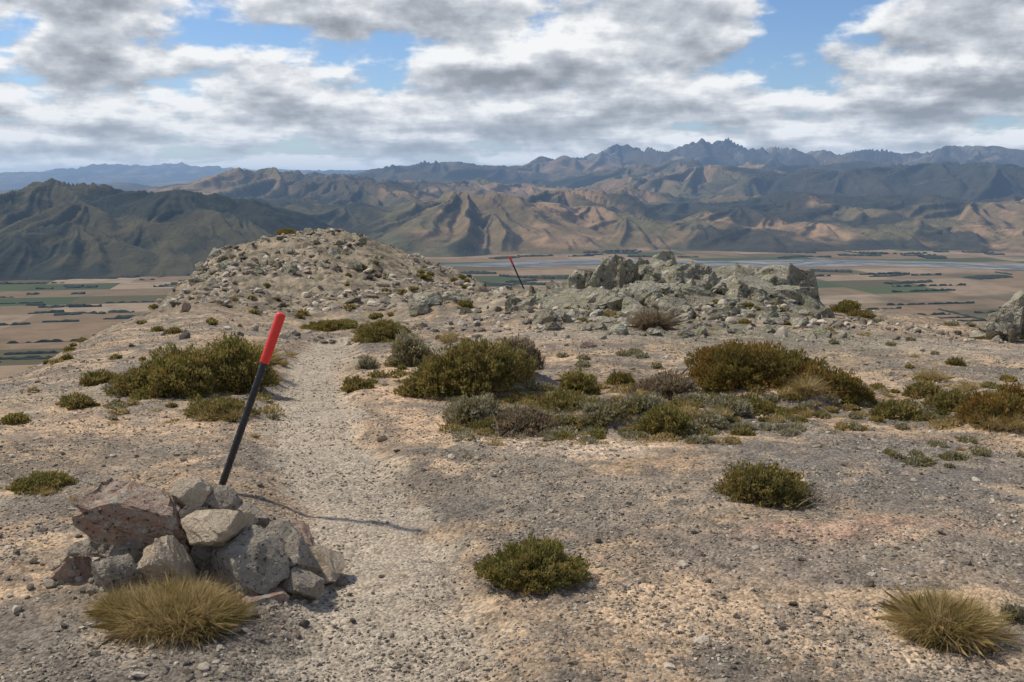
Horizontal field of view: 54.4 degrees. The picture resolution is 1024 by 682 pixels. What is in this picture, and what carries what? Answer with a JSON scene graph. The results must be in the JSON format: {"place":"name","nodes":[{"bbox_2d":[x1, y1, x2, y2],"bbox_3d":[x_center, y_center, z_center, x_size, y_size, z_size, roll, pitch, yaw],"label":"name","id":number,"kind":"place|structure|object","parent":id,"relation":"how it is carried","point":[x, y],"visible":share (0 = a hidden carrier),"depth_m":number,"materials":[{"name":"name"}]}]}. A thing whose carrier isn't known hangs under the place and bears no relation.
{"place":"outdoors","nodes":[
{"label":"outdoors","id":0,"kind":"place"},
{"bbox_2d":[68,494,81,501],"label":"tussock grass","id":1,"kind":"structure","parent":0,"point":[75,497],"depth_m":6.80,"materials":[{"name":"plant"}]},
{"bbox_2d":[0,228,1023,681],"bbox_3d":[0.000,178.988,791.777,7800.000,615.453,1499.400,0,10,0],"label":"mountain top ground","id":2,"kind":"structure","parent":0,"point":[398,544],"depth_m":6.74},
{"bbox_2d":[0,411,31,424],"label":"shrub","id":3,"kind":"object","parent":2,"relation":"on","point":[11,418],"visible":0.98,"depth_m":9.45,"materials":[{"name":"green plant"}]},
{"bbox_2d":[0,469,81,494],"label":"shrub","id":4,"kind":"object","parent":2,"relation":"on","point":[55,479],"visible":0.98,"depth_m":7.17,"materials":[{"name":"green plant"}]},
{"bbox_2d":[29,484,59,495],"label":"tussock grass","id":5,"kind":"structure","parent":2,"relation":"on","point":[47,492],"depth_m":7.04,"materials":[{"name":"plant"}]},
{"bbox_2d":[59,353,74,359],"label":"shrub","id":6,"kind":"object","parent":2,"relation":"on","point":[68,356],"visible":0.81,"depth_m":17.31,"materials":[{"name":"green plant"}]},
{"bbox_2d":[55,391,100,409],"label":"shrub","id":7,"kind":"object","parent":2,"relation":"on","point":[75,400],"visible":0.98,"depth_m":10.18,"materials":[{"name":"green plant"}]},
{"bbox_2d":[76,368,120,386],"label":"shrub","id":8,"kind":"object","parent":2,"relation":"on","point":[89,378],"visible":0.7,"depth_m":12.63,"materials":[{"name":"green plant"}]},
{"bbox_2d":[105,365,153,396],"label":"shrub","id":9,"kind":"object","parent":2,"relation":"on","point":[127,382],"visible":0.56,"depth_m":11.07,"materials":[{"name":"green plant"}]},
{"bbox_2d":[150,326,164,331],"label":"shrub","id":10,"kind":"object","parent":2,"relation":"on","point":[156,328],"visible":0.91,"depth_m":22.71,"materials":[{"name":"green plant"}]},
{"bbox_2d":[71,561,266,656],"bbox_3d":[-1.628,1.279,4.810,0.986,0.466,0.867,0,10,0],"label":"tussock grass","id":11,"kind":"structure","parent":2,"relation":"on","point":[169,610],"depth_m":4.70,"materials":[{"name":"plant"}]},
{"bbox_2d":[163,326,183,334],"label":"shrub","id":12,"kind":"object","parent":2,"relation":"on","point":[174,330],"visible":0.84,"depth_m":20.87,"materials":[{"name":"green plant"}]},
{"bbox_2d":[127,341,226,399],"bbox_3d":[-3.779,0.464,11.259,1.082,0.929,1.080,0,10,0],"label":"shrub","id":13,"kind":"object","parent":2,"relation":"on","point":[183,374],"visible":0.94,"depth_m":11.02,"materials":[{"name":"green plant"}]},
{"bbox_2d":[181,300,190,311],"bbox_3d":[-9.331,-0.988,28.508,0.310,0.362,0.298,0,10,0],"label":"boulder","id":14,"kind":"object","parent":2,"relation":"on","point":[186,306],"visible":0.88,"depth_m":28.39,"materials":[{"name":"grey stone"}]},
{"bbox_2d":[32,476,345,605],"bbox_3d":[-1.806,1.131,5.515,1.719,0.716,1.075,0,10,0],"label":"stone cairn","id":15,"kind":"object","parent":2,"relation":"on","point":[127,528],"visible":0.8,"depth_m":5.31,"materials":[{"name":"grey stone"}]},
{"bbox_2d":[0,548,383,651],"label":"loose rubble","id":16,"kind":"object","parent":2,"relation":"on","point":[48,583],"visible":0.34,"depth_m":5.24,"materials":[{"name":"stone"}]},
{"bbox_2d":[182,393,259,421],"bbox_3d":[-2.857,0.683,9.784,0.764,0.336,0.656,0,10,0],"label":"shrub","id":17,"kind":"object","parent":2,"relation":"on","point":[202,402],"visible":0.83,"depth_m":9.66,"materials":[{"name":"green plant"}]},
{"bbox_2d":[194,335,257,353],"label":"tussock grass","id":18,"kind":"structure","parent":2,"relation":"on","point":[212,345],"depth_m":12.96,"materials":[{"name":"plant"}]},
{"bbox_2d":[203,329,280,393],"bbox_3d":[-3.298,0.409,11.653,1.000,1.149,0.860,7,12,34],"label":"shrub","id":19,"kind":"object","parent":2,"relation":"on","point":[241,365],"visible":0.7,"depth_m":11.43,"materials":[{"name":"green plant"}]},
{"bbox_2d":[219,585,264,625],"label":"tussock grass","id":20,"kind":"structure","parent":2,"relation":"on","point":[248,606],"depth_m":4.88,"materials":[{"name":"plant"}]},
{"bbox_2d":[195,335,303,374],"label":"tussock grass","id":21,"kind":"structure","parent":2,"relation":"on","point":[274,360],"depth_m":12.86,"materials":[{"name":"plant"}]},
{"bbox_2d":[219,312,285,484],"bbox_3d":[-1.847,0.597,6.798,0.065,1.702,0.065,21,9,-3],"label":"marker pole","id":22,"kind":"object","parent":2,"relation":"on","point":[272,338],"visible":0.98,"depth_m":6.73,"materials":[{"name":"black plastic"}]},
{"bbox_2d":[273,228,295,234],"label":"shrub","id":23,"kind":"object","parent":2,"relation":"on","point":[284,230],"visible":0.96,"depth_m":65.14,"materials":[{"name":"green plant"}]},
{"bbox_2d":[275,357,293,365],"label":"tussock grass","id":24,"kind":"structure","parent":2,"relation":"on","point":[285,363],"depth_m":14.14,"materials":[{"name":"plant"}]},
{"bbox_2d":[284,349,298,355],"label":"tussock grass","id":25,"kind":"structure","parent":2,"relation":"on","point":[289,353],"depth_m":15.52,"materials":[{"name":"plant"}]},
{"bbox_2d":[187,228,420,285],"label":"rock outcrop","id":26,"kind":"object","parent":2,"relation":"on","point":[292,268],"visible":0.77,"depth_m":54.26,"materials":[{"name":"grey stone"}]},
{"bbox_2d":[299,319,357,331],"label":"shrub","id":27,"kind":"object","parent":2,"relation":"on","point":[328,325],"visible":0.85,"depth_m":24.98,"materials":[{"name":"green plant"}]},
{"bbox_2d":[156,227,512,313],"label":"hillside scree","id":28,"kind":"structure","parent":2,"relation":"on","point":[381,304],"depth_m":43.12,"materials":[{"name":"stone"}]},
{"bbox_2d":[338,374,375,392],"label":"shrub","id":29,"kind":"object","parent":2,"relation":"on","point":[353,384],"visible":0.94,"depth_m":11.67,"materials":[{"name":"green plant"}]},
{"bbox_2d":[348,331,369,344],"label":"tussock grass","id":30,"kind":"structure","parent":2,"relation":"on","point":[360,338],"depth_m":19.17,"materials":[{"name":"plant"}]},
{"bbox_2d":[354,354,378,369],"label":"mat daisy shrub","id":31,"kind":"object","parent":2,"relation":"on","point":[364,362],"visible":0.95,"depth_m":13.51,"materials":[{"name":"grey plant"}]},
{"bbox_2d":[376,432,386,441],"bbox_3d":[-1.148,0.862,8.806,0.111,0.119,0.073,-7,12,-34],"label":"stone","id":32,"kind":"object","parent":2,"relation":"on","point":[382,436],"visible":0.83,"depth_m":8.78,"materials":[{"name":"beige stone"}]},
{"bbox_2d":[351,317,416,342],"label":"shrub","id":33,"kind":"object","parent":2,"relation":"on","point":[382,331],"visible":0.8,"depth_m":19.21,"materials":[{"name":"green plant"}]},
{"bbox_2d":[383,327,433,366],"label":"mat daisy shrub","id":34,"kind":"object","parent":2,"relation":"on","point":[407,349],"visible":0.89,"depth_m":13.77,"materials":[{"name":"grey plant"}]},
{"bbox_2d":[393,376,429,397],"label":"shrub","id":35,"kind":"object","parent":2,"relation":"on","point":[402,390],"visible":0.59,"depth_m":10.96,"materials":[{"name":"green plant"}]},
{"bbox_2d":[41,260,790,383],"bbox_3d":[-4.731,-1.559,35.777,18.455,4.202,46.179,-3,10,-17],"label":"hillside scrub","id":36,"kind":"object","parent":2,"relation":"on","point":[299,314],"visible":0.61,"depth_m":28.94,"materials":[{"name":"green plant"}]},
{"bbox_2d":[27,250,836,392],"bbox_3d":[-5.555,-2.009,39.742,17.332,4.688,58.822,-2,10,-12],"label":"hillside tussock","id":37,"kind":"object","parent":2,"relation":"on","point":[391,313],"visible":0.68,"depth_m":20.71,"materials":[{"name":"plant"}]},
{"bbox_2d":[408,291,472,315],"bbox_3d":[-2.266,-1.302,31.891,2.096,1.449,10.245,-1,10,-6],"label":"rock outcrop","id":38,"kind":"object","parent":2,"relation":"on","point":[419,304],"visible":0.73,"depth_m":27.95,"materials":[{"name":"grey stone"}]},
{"bbox_2d":[403,351,479,398],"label":"shrub","id":39,"kind":"object","parent":2,"relation":"on","point":[434,386],"visible":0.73,"depth_m":10.93,"materials":[{"name":"green plant"}]},
{"bbox_2d":[430,330,463,342],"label":"tussock grass","id":40,"kind":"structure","parent":2,"relation":"on","point":[448,337],"depth_m":17.78,"materials":[{"name":"plant"}]},
{"bbox_2d":[457,299,474,308],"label":"shrub","id":41,"kind":"object","parent":2,"relation":"on","point":[465,303],"visible":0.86,"depth_m":28.30,"materials":[{"name":"green plant"}]},
{"bbox_2d":[441,391,506,424],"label":"mat daisy shrub","id":42,"kind":"object","parent":2,"relation":"on","point":[475,407],"visible":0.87,"depth_m":9.25,"materials":[{"name":"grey plant"}]},
{"bbox_2d":[411,335,537,396],"bbox_3d":[-0.398,0.417,11.314,1.149,1.034,1.270,9,13,43],"label":"shrub","id":43,"kind":"object","parent":2,"relation":"on","point":[491,365],"visible":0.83,"depth_m":11.03,"materials":[{"name":"green plant"}]},
{"bbox_2d":[466,414,505,434],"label":"shrub","id":44,"kind":"object","parent":2,"relation":"on","point":[482,424],"visible":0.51,"depth_m":8.98,"materials":[{"name":"green plant"}]},
{"bbox_2d":[448,405,554,438],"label":"dead branches","id":45,"kind":"object","parent":2,"relation":"on","point":[508,432],"visible":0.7,"depth_m":8.73,"materials":[{"name":"wood"}]},
{"bbox_2d":[0,292,1023,681],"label":"gravel stones","id":46,"kind":"object","parent":2,"relation":"on","point":[588,628],"visible":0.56,"depth_m":5.89,"materials":[{"name":"grey gravel"}]},
{"bbox_2d":[0,231,1023,681],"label":"scattered rocks","id":47,"kind":"object","parent":2,"relation":"on","point":[204,667],"visible":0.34,"depth_m":6.55,"materials":[{"name":"stone"}]},
{"bbox_2d":[509,256,524,288],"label":"marker pole","id":48,"kind":"object","parent":2,"relation":"on","point":[512,263],"visible":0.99,"depth_m":44.08,"materials":[{"name":"black plastic"}]},
{"bbox_2d":[494,334,545,370],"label":"twiggy shrub","id":49,"kind":"object","parent":2,"relation":"on","point":[521,343],"visible":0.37,"depth_m":11.83,"materials":[{"name":"grey plant"}]},
{"bbox_2d":[479,404,566,437],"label":"twiggy shrub","id":50,"kind":"object","parent":2,"relation":"on","point":[514,416],"visible":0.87,"depth_m":8.90,"materials":[{"name":"grey plant"}]},
{"bbox_2d":[505,287,541,298],"bbox_3d":[0.409,-1.185,27.779,1.409,0.823,6.367,0,10,0],"label":"rock outcrop","id":51,"kind":"object","parent":2,"relation":"on","point":[523,291],"visible":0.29,"depth_m":28.50,"materials":[{"name":"grey stone"}]},
{"bbox_2d":[472,534,594,596],"bbox_3d":[0.115,1.235,5.409,0.671,0.355,0.546,0,10,0],"label":"shrub","id":52,"kind":"object","parent":2,"relation":"on","point":[526,565],"visible":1,"depth_m":5.31,"materials":[{"name":"green plant"}]},
{"bbox_2d":[530,388,590,412],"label":"shrub","id":53,"kind":"object","parent":2,"relation":"on","point":[561,399],"visible":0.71,"depth_m":9.53,"materials":[{"name":"green plant"}]},
{"bbox_2d":[98,280,1023,351],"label":"outcrop scree","id":54,"kind":"structure","parent":2,"relation":"on","point":[780,331],"depth_m":20.75,"materials":[{"name":"stone"}]},
{"bbox_2d":[99,318,1023,467],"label":"ground cover plants","id":55,"kind":"object","parent":2,"relation":"on","point":[787,428],"visible":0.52,"depth_m":9.18,"materials":[{"name":"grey plant"}]},
{"bbox_2d":[100,378,1023,446],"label":"dry ground cover","id":56,"kind":"object","parent":2,"relation":"on","point":[943,424],"visible":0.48,"depth_m":9.44,"materials":[{"name":"plant"}]},
{"bbox_2d":[110,356,1021,439],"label":"ground cover herbs","id":57,"kind":"object","parent":2,"relation":"on","point":[599,434],"visible":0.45,"depth_m":9.89,"materials":[{"name":"green plant"}]},
{"bbox_2d":[555,365,601,395],"bbox_3d":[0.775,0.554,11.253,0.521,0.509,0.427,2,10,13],"label":"shrub","id":58,"kind":"object","parent":2,"relation":"on","point":[579,381],"visible":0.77,"depth_m":11.18,"materials":[{"name":"green plant"}]},
{"bbox_2d":[579,339,596,347],"bbox_3d":[1.166,0.055,14.990,0.269,0.153,0.202,-8,13,-41],"label":"boulder","id":59,"kind":"object","parent":2,"relation":"on","point":[588,343],"visible":0.86,"depth_m":14.94,"materials":[{"name":"stone"}]},
{"bbox_2d":[579,400,629,422],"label":"mat daisy shrub","id":60,"kind":"object","parent":2,"relation":"on","point":[587,412],"visible":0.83,"depth_m":9.11,"materials":[{"name":"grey plant"}]},
{"bbox_2d":[604,369,635,385],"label":"shrub","id":61,"kind":"object","parent":2,"relation":"on","point":[617,378],"visible":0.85,"depth_m":11.93,"materials":[{"name":"green plant"}]},
{"bbox_2d":[621,390,667,413],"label":"mat daisy shrub","id":62,"kind":"object","parent":2,"relation":"on","point":[647,402],"visible":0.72,"depth_m":9.21,"materials":[{"name":"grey plant"}]},
{"bbox_2d":[611,301,690,330],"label":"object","id":63,"kind":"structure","parent":2,"relation":"on","point":[646,321],"depth_m":18.07,"materials":[{"name":"plant"}]},
{"bbox_2d":[629,365,689,385],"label":"tussock grass","id":64,"kind":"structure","parent":2,"relation":"on","point":[683,372],"depth_m":11.36,"materials":[{"name":"beige plant"}]},
{"bbox_2d":[634,402,695,436],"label":"shrub","id":65,"kind":"object","parent":2,"relation":"on","point":[665,418],"visible":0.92,"depth_m":8.77,"materials":[{"name":"green plant"}]},
{"bbox_2d":[629,369,706,400],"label":"twiggy shrub","id":66,"kind":"object","parent":2,"relation":"on","point":[664,386],"visible":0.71,"depth_m":10.05,"materials":[{"name":"grey plant"}]},
{"bbox_2d":[505,250,854,338],"bbox_3d":[3.044,-0.661,21.920,8.700,2.077,12.310,4,10,20],"label":"rock outcrop","id":67,"kind":"object","parent":2,"relation":"on","point":[791,286],"visible":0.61,"depth_m":23.10,"materials":[{"name":"grey stone"}]},
{"bbox_2d":[681,401,705,417],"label":"tussock grass","id":68,"kind":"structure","parent":2,"relation":"on","point":[692,412],"depth_m":9.14,"materials":[{"name":"plant"}]},
{"bbox_2d":[684,433,715,444],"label":"mat daisy shrub","id":69,"kind":"object","parent":2,"relation":"on","point":[703,439],"visible":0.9,"depth_m":8.42,"materials":[{"name":"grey plant"}]},
{"bbox_2d":[698,411,728,428],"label":"mat daisy shrub","id":70,"kind":"object","parent":2,"relation":"on","point":[721,422],"visible":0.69,"depth_m":9.06,"materials":[{"name":"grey plant"}]},
{"bbox_2d":[700,403,737,414],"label":"tussock grass","id":71,"kind":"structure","parent":2,"relation":"on","point":[716,408],"depth_m":9.36,"materials":[{"name":"plant"}]},
{"bbox_2d":[695,391,754,416],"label":"mat daisy shrub","id":72,"kind":"object","parent":2,"relation":"on","point":[742,407],"visible":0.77,"depth_m":9.55,"materials":[{"name":"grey plant"}]},
{"bbox_2d":[730,427,756,435],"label":"shrub","id":73,"kind":"object","parent":2,"relation":"on","point":[743,431],"visible":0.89,"depth_m":8.69,"materials":[{"name":"green plant"}]},
{"bbox_2d":[684,338,811,391],"bbox_3d":[2.658,0.356,10.981,1.444,0.896,1.143,0,10,0],"label":"bronze shrub","id":74,"kind":"object","parent":2,"relation":"on","point":[733,364],"visible":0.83,"depth_m":10.71,"materials":[{"name":"green plant"}]},
{"bbox_2d":[741,393,785,416],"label":"shrub","id":75,"kind":"object","parent":2,"relation":"on","point":[760,406],"visible":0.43,"depth_m":9.90,"materials":[{"name":"green plant"}]},
{"bbox_2d":[713,457,819,509],"bbox_3d":[1.737,1.024,6.814,0.707,0.467,0.515,4,10,22],"label":"shrub","id":76,"kind":"object","parent":2,"relation":"on","point":[769,482],"visible":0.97,"depth_m":6.70,"materials":[{"name":"green plant"}]},
{"bbox_2d":[762,347,835,389],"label":"bronze shrub","id":77,"kind":"object","parent":2,"relation":"on","point":[815,369],"visible":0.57,"depth_m":10.62,"materials":[{"name":"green plant"}]},
{"bbox_2d":[749,470,854,512],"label":"dead branches","id":78,"kind":"object","parent":2,"relation":"on","point":[817,498],"visible":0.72,"depth_m":6.67,"materials":[{"name":"brown wood"}]},
{"bbox_2d":[795,406,819,417],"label":"tussock grass","id":79,"kind":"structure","parent":2,"relation":"on","point":[804,414],"depth_m":9.71,"materials":[{"name":"plant"}]},
{"bbox_2d":[774,370,842,400],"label":"tussock grass","id":80,"kind":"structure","parent":2,"relation":"on","point":[806,387],"depth_m":10.21,"materials":[{"name":"plant"}]},
{"bbox_2d":[812,368,877,403],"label":"bronze shrub","id":81,"kind":"object","parent":2,"relation":"on","point":[847,383],"visible":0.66,"depth_m":10.43,"materials":[{"name":"green plant"}]},
{"bbox_2d":[829,299,861,312],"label":"shrub","id":82,"kind":"object","parent":2,"relation":"on","point":[844,305],"visible":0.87,"depth_m":25.48,"materials":[{"name":"green plant"}]},
{"bbox_2d":[845,309,877,318],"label":"shrub","id":83,"kind":"object","parent":2,"relation":"on","point":[865,313],"visible":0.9,"depth_m":24.52,"materials":[{"name":"green plant"}]},
{"bbox_2d":[854,332,871,335],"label":"tussock grass","id":84,"kind":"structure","parent":2,"relation":"on","point":[865,333],"depth_m":18.45,"materials":[{"name":"plant"}]},
{"bbox_2d":[867,398,924,420],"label":"shrub","id":85,"kind":"object","parent":2,"relation":"on","point":[900,410],"visible":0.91,"depth_m":9.74,"materials":[{"name":"green plant"}]},
{"bbox_2d":[898,454,938,466],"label":"mat daisy shrub","id":86,"kind":"object","parent":2,"relation":"on","point":[926,461],"visible":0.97,"depth_m":7.79,"materials":[{"name":"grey plant"}]},
{"bbox_2d":[900,381,945,399],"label":"shrub","id":87,"kind":"object","parent":2,"relation":"on","point":[921,389],"visible":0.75,"depth_m":10.44,"materials":[{"name":"green plant"}]},
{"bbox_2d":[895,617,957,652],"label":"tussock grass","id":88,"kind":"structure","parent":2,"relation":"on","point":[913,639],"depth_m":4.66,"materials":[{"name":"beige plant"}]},
{"bbox_2d":[908,367,954,380],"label":"tussock grass","id":89,"kind":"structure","parent":2,"relation":"on","point":[930,375],"depth_m":12.18,"materials":[{"name":"plant"}]},
{"bbox_2d":[920,388,968,412],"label":"shrub","id":90,"kind":"object","parent":2,"relation":"on","point":[948,401],"visible":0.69,"depth_m":9.77,"materials":[{"name":"green plant"}]},
{"bbox_2d":[870,569,1022,665],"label":"tussock grass","id":91,"kind":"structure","parent":2,"relation":"on","point":[950,620],"depth_m":4.66,"materials":[{"name":"plant"}]},
{"bbox_2d":[935,450,971,460],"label":"mat daisy shrub","id":92,"kind":"object","parent":2,"relation":"on","point":[960,456],"visible":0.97,"depth_m":7.92,"materials":[{"name":"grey plant"}]},
{"bbox_2d":[943,356,966,365],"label":"shrub","id":93,"kind":"object","parent":2,"relation":"on","point":[953,361],"visible":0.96,"depth_m":13.63,"materials":[{"name":"green plant"}]},
{"bbox_2d":[950,376,985,392],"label":"tussock grass","id":94,"kind":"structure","parent":2,"relation":"on","point":[967,387],"depth_m":10.77,"materials":[{"name":"plant"}]},
{"bbox_2d":[953,407,989,423],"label":"tussock grass","id":95,"kind":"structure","parent":2,"relation":"on","point":[961,416],"depth_m":9.34,"materials":[{"name":"plant"}]},
{"bbox_2d":[938,632,1013,665],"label":"dead branches","id":96,"kind":"object","parent":2,"relation":"on","point":[968,657],"visible":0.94,"depth_m":4.50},
{"bbox_2d":[951,640,1002,657],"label":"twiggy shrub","id":97,"kind":"object","parent":2,"relation":"on","point":[981,650],"visible":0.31,"depth_m":4.57,"materials":[{"name":"plant"}]},
{"bbox_2d":[952,389,1023,424],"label":"bronze shrub","id":98,"kind":"object","parent":2,"relation":"on","point":[989,401],"visible":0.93,"depth_m":9.23,"materials":[{"name":"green plant"}]},
{"bbox_2d":[965,406,1023,436],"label":"tussock grass","id":99,"kind":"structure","parent":2,"relation":"on","point":[1010,426],"depth_m":9.07,"materials":[{"name":"plant"}]},
{"bbox_2d":[969,290,1023,342],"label":"rock outcrop","id":100,"kind":"object","parent":2,"relation":"on","point":[1005,322],"visible":0.91,"depth_m":19.25,"materials":[{"name":"grey stone"}]},
{"bbox_2d":[995,380,1023,408],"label":"bronze shrub","id":101,"kind":"object","parent":2,"relation":"on","point":[1008,388],"visible":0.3,"depth_m":9.75,"materials":[{"name":"brown plant"}]},
{"bbox_2d":[996,596,1023,623],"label":"mat daisy shrub","id":102,"kind":"object","parent":2,"relation":"on","point":[1016,612],"visible":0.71,"depth_m":4.88,"materials":[{"name":"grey plant"}]},
{"bbox_2d":[0,137,1023,280],"bbox_3d":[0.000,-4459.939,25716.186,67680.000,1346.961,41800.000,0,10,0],"label":"mountain range","id":103,"kind":"structure","parent":0,"point":[93,221],"depth_m":9044.28,"materials":[{"name":"brown stone"}]},
{"bbox_2d":[0,249,1023,377],"bbox_3d":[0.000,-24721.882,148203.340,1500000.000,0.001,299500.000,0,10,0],"label":"valley plain","id":104,"kind":"structure","parent":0,"point":[984,295],"depth_m":5125.82,"materials":[{"name":"beige soil"}]},
{"bbox_2d":[0,249,1012,362],"bbox_3d":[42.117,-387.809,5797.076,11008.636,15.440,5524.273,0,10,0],"label":"shelterbelt trees","id":105,"kind":"object","parent":104,"relation":"on","point":[517,282],"visible":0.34,"depth_m":5338.33,"materials":[{"name":"green plant"}]},
{"bbox_2d":[0,0,1023,172],"label":"sky","id":106,"kind":"structure","parent":0,"point":[323,85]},
{"bbox_2d":[441,259,1023,269],"bbox_3d":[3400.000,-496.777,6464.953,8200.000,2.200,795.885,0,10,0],"label":"braided river","id":107,"kind":"structure","parent":0,"point":[756,263],"depth_m":6524.34,"materials":[{"name":"liquid"}]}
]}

